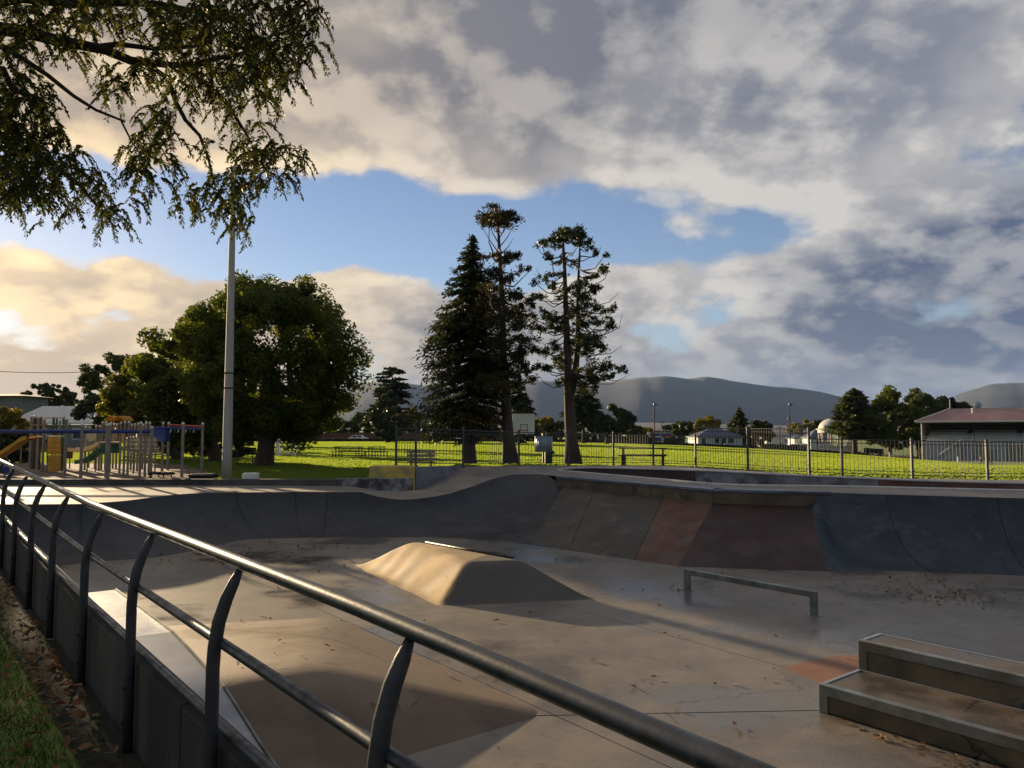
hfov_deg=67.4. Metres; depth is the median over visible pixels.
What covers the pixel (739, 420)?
cone conifer
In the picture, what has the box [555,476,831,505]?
long ledge
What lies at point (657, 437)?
truck
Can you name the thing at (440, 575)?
pyramid ramp
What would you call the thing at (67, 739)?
fallen leaves
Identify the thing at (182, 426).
monkey bars
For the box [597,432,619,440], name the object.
shed
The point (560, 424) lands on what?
background tree
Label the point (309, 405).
round tree
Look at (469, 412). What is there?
dense conifer
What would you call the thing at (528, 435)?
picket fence
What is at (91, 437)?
play tower
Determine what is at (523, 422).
basketball hoop
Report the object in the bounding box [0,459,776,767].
steel railing
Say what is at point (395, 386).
cedar tree
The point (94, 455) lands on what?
slide
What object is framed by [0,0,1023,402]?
sky
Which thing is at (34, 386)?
gum tree
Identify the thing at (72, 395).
gum tree
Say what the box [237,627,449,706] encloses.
fallen leaves
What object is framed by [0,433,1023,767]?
ground
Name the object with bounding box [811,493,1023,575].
quarter pipe
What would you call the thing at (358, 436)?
parked car
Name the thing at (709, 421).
yellow tree
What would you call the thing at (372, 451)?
picnic table
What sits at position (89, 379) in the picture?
dark tree
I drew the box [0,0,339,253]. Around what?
overhanging tree
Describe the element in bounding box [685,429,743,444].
house
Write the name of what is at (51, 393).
gum tree
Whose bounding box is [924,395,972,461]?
dark tree
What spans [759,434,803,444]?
house
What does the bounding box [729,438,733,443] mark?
window
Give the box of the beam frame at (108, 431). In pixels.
[0,423,153,477]
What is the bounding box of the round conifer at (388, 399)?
[368,389,404,442]
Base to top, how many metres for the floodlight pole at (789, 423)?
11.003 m
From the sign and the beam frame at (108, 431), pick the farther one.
the sign
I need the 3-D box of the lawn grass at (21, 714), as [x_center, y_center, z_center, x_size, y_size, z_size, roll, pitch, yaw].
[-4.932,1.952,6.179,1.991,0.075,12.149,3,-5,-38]
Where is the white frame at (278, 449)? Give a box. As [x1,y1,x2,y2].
[276,439,295,455]
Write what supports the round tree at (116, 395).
on the ground at (54, 727)
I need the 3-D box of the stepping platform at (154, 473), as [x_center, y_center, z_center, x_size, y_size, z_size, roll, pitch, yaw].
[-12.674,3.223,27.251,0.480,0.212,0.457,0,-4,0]
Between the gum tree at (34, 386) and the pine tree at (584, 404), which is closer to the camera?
the gum tree at (34, 386)
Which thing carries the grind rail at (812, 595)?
on the skatepark floor
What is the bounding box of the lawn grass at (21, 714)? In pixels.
[0,569,120,767]
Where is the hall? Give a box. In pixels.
[11,406,113,447]
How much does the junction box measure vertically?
0.220 m
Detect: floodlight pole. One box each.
[652,404,656,441]
[787,404,792,447]
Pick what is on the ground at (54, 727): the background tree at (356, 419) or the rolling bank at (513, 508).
the background tree at (356, 419)
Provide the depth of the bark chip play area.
29.92 m
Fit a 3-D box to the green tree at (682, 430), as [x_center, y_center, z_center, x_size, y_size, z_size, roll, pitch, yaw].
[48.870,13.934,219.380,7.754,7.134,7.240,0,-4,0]
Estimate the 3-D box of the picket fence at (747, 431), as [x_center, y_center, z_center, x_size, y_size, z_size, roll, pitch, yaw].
[8.543,2.322,27.407,0.379,1.670,5.147,2,-4,-31]
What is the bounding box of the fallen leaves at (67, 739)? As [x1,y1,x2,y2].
[0,567,120,767]
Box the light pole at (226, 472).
[221,152,256,478]
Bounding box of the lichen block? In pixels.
[369,465,417,489]
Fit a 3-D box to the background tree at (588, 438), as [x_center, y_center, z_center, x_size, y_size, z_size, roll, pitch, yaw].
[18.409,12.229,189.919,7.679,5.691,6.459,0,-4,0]
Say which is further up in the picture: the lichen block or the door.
the door
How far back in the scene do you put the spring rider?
33.80 m
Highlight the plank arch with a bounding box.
[126,427,169,473]
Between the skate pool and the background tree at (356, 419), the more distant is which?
the background tree at (356, 419)
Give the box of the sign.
[535,436,551,463]
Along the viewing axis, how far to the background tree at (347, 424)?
188.00 m
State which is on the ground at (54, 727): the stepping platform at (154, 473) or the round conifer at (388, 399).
the round conifer at (388, 399)
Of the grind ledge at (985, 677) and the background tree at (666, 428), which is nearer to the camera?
the grind ledge at (985, 677)
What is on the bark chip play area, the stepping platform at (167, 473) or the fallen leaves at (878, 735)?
the stepping platform at (167, 473)
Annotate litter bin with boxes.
[545,450,554,463]
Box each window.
[72,429,84,438]
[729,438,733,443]
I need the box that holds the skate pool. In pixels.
[557,467,1023,490]
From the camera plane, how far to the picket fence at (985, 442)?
24.17 m
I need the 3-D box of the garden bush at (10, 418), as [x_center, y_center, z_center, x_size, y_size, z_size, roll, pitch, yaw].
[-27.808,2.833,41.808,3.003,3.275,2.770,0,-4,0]
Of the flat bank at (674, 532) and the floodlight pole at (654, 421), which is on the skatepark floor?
the flat bank at (674, 532)
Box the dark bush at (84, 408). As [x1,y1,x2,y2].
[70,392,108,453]
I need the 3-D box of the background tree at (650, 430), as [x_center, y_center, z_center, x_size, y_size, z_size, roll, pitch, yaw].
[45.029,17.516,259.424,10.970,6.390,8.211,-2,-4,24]
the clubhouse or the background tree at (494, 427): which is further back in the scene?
the background tree at (494, 427)
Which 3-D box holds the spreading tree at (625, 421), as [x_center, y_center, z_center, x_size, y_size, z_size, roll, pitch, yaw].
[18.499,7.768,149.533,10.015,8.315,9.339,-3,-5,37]
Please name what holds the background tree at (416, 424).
on the ground at (54, 727)
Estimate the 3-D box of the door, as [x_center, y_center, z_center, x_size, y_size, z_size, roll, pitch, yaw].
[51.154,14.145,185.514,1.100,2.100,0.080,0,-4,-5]
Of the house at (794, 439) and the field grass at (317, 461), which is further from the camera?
the house at (794, 439)
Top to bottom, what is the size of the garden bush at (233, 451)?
1.608 m
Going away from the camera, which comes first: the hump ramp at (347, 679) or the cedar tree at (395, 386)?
the hump ramp at (347, 679)
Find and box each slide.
[0,436,34,472]
[74,447,101,471]
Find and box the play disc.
[188,473,218,478]
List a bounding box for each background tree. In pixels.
[326,420,351,432]
[348,412,371,432]
[395,407,423,432]
[409,416,437,431]
[487,421,501,430]
[535,415,558,437]
[543,420,578,438]
[577,425,595,439]
[619,425,646,440]
[643,427,660,436]
[662,424,685,437]
[785,419,817,434]
[810,419,827,434]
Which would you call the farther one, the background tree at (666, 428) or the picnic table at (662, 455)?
the background tree at (666, 428)
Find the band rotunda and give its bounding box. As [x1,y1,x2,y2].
[816,419,851,451]
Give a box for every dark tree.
[76,351,138,452]
[745,419,775,448]
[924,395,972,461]
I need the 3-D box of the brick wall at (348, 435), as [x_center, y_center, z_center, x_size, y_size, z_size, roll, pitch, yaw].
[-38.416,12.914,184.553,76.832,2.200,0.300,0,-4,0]
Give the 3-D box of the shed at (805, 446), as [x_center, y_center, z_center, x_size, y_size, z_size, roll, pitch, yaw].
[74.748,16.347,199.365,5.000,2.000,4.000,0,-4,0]
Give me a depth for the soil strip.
4.68 m
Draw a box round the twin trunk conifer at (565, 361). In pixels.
[526,223,628,463]
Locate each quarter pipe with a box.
[5,492,348,563]
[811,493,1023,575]
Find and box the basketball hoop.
[512,413,545,461]
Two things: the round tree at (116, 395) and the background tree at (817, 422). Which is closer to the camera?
the round tree at (116, 395)
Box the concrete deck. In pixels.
[0,465,1023,503]
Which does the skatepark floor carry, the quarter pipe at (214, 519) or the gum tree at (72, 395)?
the quarter pipe at (214, 519)
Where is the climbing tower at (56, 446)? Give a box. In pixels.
[28,415,67,473]
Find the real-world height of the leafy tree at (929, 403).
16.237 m
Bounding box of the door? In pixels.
[721,438,725,444]
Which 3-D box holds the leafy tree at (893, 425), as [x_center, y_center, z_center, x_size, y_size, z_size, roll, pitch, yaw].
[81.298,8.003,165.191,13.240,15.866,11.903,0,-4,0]
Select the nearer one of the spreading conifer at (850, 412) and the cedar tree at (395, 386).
the cedar tree at (395, 386)
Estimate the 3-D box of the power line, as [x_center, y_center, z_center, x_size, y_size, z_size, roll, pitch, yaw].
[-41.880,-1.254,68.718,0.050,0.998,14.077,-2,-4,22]
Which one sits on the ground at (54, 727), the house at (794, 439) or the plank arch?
the house at (794, 439)
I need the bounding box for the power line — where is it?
[0,370,111,372]
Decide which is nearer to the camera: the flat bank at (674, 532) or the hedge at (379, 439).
the flat bank at (674, 532)
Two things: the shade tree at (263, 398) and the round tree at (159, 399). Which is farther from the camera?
the shade tree at (263, 398)
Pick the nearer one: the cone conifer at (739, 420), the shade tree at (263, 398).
the shade tree at (263, 398)
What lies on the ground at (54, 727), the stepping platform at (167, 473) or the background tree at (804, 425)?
the background tree at (804, 425)
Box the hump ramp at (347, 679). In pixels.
[168,618,537,767]
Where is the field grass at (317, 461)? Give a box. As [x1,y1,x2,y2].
[9,441,1023,479]
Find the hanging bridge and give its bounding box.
[68,442,97,469]
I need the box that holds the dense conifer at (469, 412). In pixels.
[397,234,507,462]
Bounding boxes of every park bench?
[235,448,255,463]
[407,450,434,465]
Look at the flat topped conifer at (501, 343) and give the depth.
33.00 m
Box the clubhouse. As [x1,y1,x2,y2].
[915,399,1023,461]
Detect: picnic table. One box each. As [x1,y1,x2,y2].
[330,446,364,457]
[364,446,388,457]
[618,447,667,465]
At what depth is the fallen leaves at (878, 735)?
12.34 m
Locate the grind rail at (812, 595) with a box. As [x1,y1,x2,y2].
[681,569,821,616]
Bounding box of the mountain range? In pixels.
[68,376,1023,427]
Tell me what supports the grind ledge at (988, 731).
on the skatepark floor
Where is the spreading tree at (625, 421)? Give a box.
[581,403,636,443]
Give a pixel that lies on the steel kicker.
(170, 649)
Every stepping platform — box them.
[147,472,160,477]
[160,472,174,477]
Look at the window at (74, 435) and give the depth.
84.73 m
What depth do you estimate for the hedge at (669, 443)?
171.11 m
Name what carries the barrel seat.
on the bark chip play area
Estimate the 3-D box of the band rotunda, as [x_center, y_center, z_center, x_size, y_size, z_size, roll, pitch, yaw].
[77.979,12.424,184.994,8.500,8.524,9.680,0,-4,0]
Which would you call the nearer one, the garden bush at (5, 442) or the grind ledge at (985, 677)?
the grind ledge at (985, 677)
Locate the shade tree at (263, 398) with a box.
[248,375,285,445]
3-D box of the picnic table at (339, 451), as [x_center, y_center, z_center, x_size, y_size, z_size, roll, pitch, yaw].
[-10.582,4.431,49.819,1.900,0.742,1.620,-1,-4,12]
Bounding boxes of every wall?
[0,478,412,493]
[3,520,277,767]
[253,433,502,438]
[415,466,465,489]
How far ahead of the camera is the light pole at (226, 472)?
25.50 m
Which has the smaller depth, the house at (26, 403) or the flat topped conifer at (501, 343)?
the flat topped conifer at (501, 343)
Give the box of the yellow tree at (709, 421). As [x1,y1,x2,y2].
[691,415,721,433]
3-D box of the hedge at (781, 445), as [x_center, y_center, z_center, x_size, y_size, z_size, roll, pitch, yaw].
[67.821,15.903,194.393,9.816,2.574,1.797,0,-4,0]
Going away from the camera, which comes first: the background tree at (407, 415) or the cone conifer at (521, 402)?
the cone conifer at (521, 402)
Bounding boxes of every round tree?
[95,340,197,459]
[123,308,263,460]
[167,269,375,465]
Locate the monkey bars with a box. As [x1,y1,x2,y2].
[157,422,203,476]
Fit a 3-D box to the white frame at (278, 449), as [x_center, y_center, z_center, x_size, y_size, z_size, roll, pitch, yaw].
[-15.530,4.061,52.599,1.150,1.875,1.398,0,-4,0]
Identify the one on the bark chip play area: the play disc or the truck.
the play disc
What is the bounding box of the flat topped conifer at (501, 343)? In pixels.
[464,201,543,463]
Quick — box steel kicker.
[88,588,278,767]
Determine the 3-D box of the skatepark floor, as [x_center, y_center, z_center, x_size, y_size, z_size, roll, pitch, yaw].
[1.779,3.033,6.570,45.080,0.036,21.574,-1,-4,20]
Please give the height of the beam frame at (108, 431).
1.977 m
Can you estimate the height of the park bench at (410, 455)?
0.872 m
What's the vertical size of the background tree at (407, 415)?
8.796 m
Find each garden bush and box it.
[0,406,32,441]
[0,433,45,461]
[173,444,206,456]
[218,440,250,457]
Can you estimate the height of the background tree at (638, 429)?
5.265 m
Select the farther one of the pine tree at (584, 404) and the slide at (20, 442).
the pine tree at (584, 404)
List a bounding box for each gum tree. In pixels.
[20,382,55,402]
[37,383,71,405]
[55,391,79,424]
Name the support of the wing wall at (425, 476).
on the concrete deck
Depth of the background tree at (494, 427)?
187.40 m
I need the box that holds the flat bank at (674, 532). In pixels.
[531,488,825,570]
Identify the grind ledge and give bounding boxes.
[819,669,1023,767]
[858,633,1023,709]
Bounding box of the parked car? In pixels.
[348,435,367,438]
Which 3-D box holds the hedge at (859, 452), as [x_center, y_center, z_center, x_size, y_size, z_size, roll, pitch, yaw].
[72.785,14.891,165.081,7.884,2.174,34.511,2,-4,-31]
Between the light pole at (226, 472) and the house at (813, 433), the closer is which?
the light pole at (226, 472)
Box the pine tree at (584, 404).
[558,389,603,442]
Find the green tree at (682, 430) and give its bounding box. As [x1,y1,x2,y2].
[671,420,693,437]
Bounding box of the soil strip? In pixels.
[0,568,145,767]
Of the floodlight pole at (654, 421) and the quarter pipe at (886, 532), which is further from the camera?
the floodlight pole at (654, 421)
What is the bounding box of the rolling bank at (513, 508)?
[336,474,560,543]
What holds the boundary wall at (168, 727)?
on the ground at (54, 727)
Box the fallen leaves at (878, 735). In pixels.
[79,538,1019,767]
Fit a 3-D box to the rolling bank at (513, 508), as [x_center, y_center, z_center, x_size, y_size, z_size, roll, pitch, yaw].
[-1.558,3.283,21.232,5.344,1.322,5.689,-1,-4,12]
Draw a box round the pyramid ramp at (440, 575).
[355,541,595,605]
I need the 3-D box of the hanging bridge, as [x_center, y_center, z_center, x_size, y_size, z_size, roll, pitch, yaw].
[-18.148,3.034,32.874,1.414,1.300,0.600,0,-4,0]
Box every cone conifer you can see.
[499,374,541,442]
[726,407,758,445]
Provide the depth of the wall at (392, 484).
23.26 m
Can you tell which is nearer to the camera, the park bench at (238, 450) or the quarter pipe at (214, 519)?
the quarter pipe at (214, 519)
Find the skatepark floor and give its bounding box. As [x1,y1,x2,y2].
[56,537,1023,767]
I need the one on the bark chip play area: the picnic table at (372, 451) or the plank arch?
the plank arch
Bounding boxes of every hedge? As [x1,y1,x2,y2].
[126,437,564,441]
[578,439,778,449]
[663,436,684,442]
[766,442,798,447]
[780,447,918,458]
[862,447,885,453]
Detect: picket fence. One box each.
[395,425,696,466]
[695,426,810,474]
[810,436,1023,479]
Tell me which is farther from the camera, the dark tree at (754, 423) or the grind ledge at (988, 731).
the dark tree at (754, 423)
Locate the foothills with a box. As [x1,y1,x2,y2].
[324,423,920,434]
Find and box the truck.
[655,433,678,441]
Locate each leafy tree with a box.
[866,385,925,454]
[885,387,951,458]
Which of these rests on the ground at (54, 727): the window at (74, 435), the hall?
the hall
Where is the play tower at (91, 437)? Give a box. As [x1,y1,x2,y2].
[83,416,150,477]
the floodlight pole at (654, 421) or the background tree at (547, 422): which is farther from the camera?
the background tree at (547, 422)
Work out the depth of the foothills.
2712.85 m
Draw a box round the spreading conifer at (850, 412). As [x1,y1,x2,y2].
[823,387,878,454]
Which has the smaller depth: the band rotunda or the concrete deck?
the concrete deck
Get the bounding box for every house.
[0,394,54,414]
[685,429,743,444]
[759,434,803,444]
[788,435,802,443]
[801,429,832,449]
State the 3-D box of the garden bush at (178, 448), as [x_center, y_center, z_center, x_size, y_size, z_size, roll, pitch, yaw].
[-21.494,4.006,51.829,3.325,2.257,2.507,0,-4,0]
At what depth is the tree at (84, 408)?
57.00 m
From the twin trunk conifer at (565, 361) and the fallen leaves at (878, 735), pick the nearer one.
the fallen leaves at (878, 735)
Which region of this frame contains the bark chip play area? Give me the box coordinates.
[0,463,211,478]
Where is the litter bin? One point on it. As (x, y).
(547, 456)
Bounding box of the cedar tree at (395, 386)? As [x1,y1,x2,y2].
[357,366,417,441]
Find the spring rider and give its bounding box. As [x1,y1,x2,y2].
[63,449,72,468]
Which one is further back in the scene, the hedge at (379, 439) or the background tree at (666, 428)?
the background tree at (666, 428)
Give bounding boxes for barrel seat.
[0,466,9,478]
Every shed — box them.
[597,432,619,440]
[788,443,812,448]
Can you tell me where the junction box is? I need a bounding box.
[242,473,259,478]

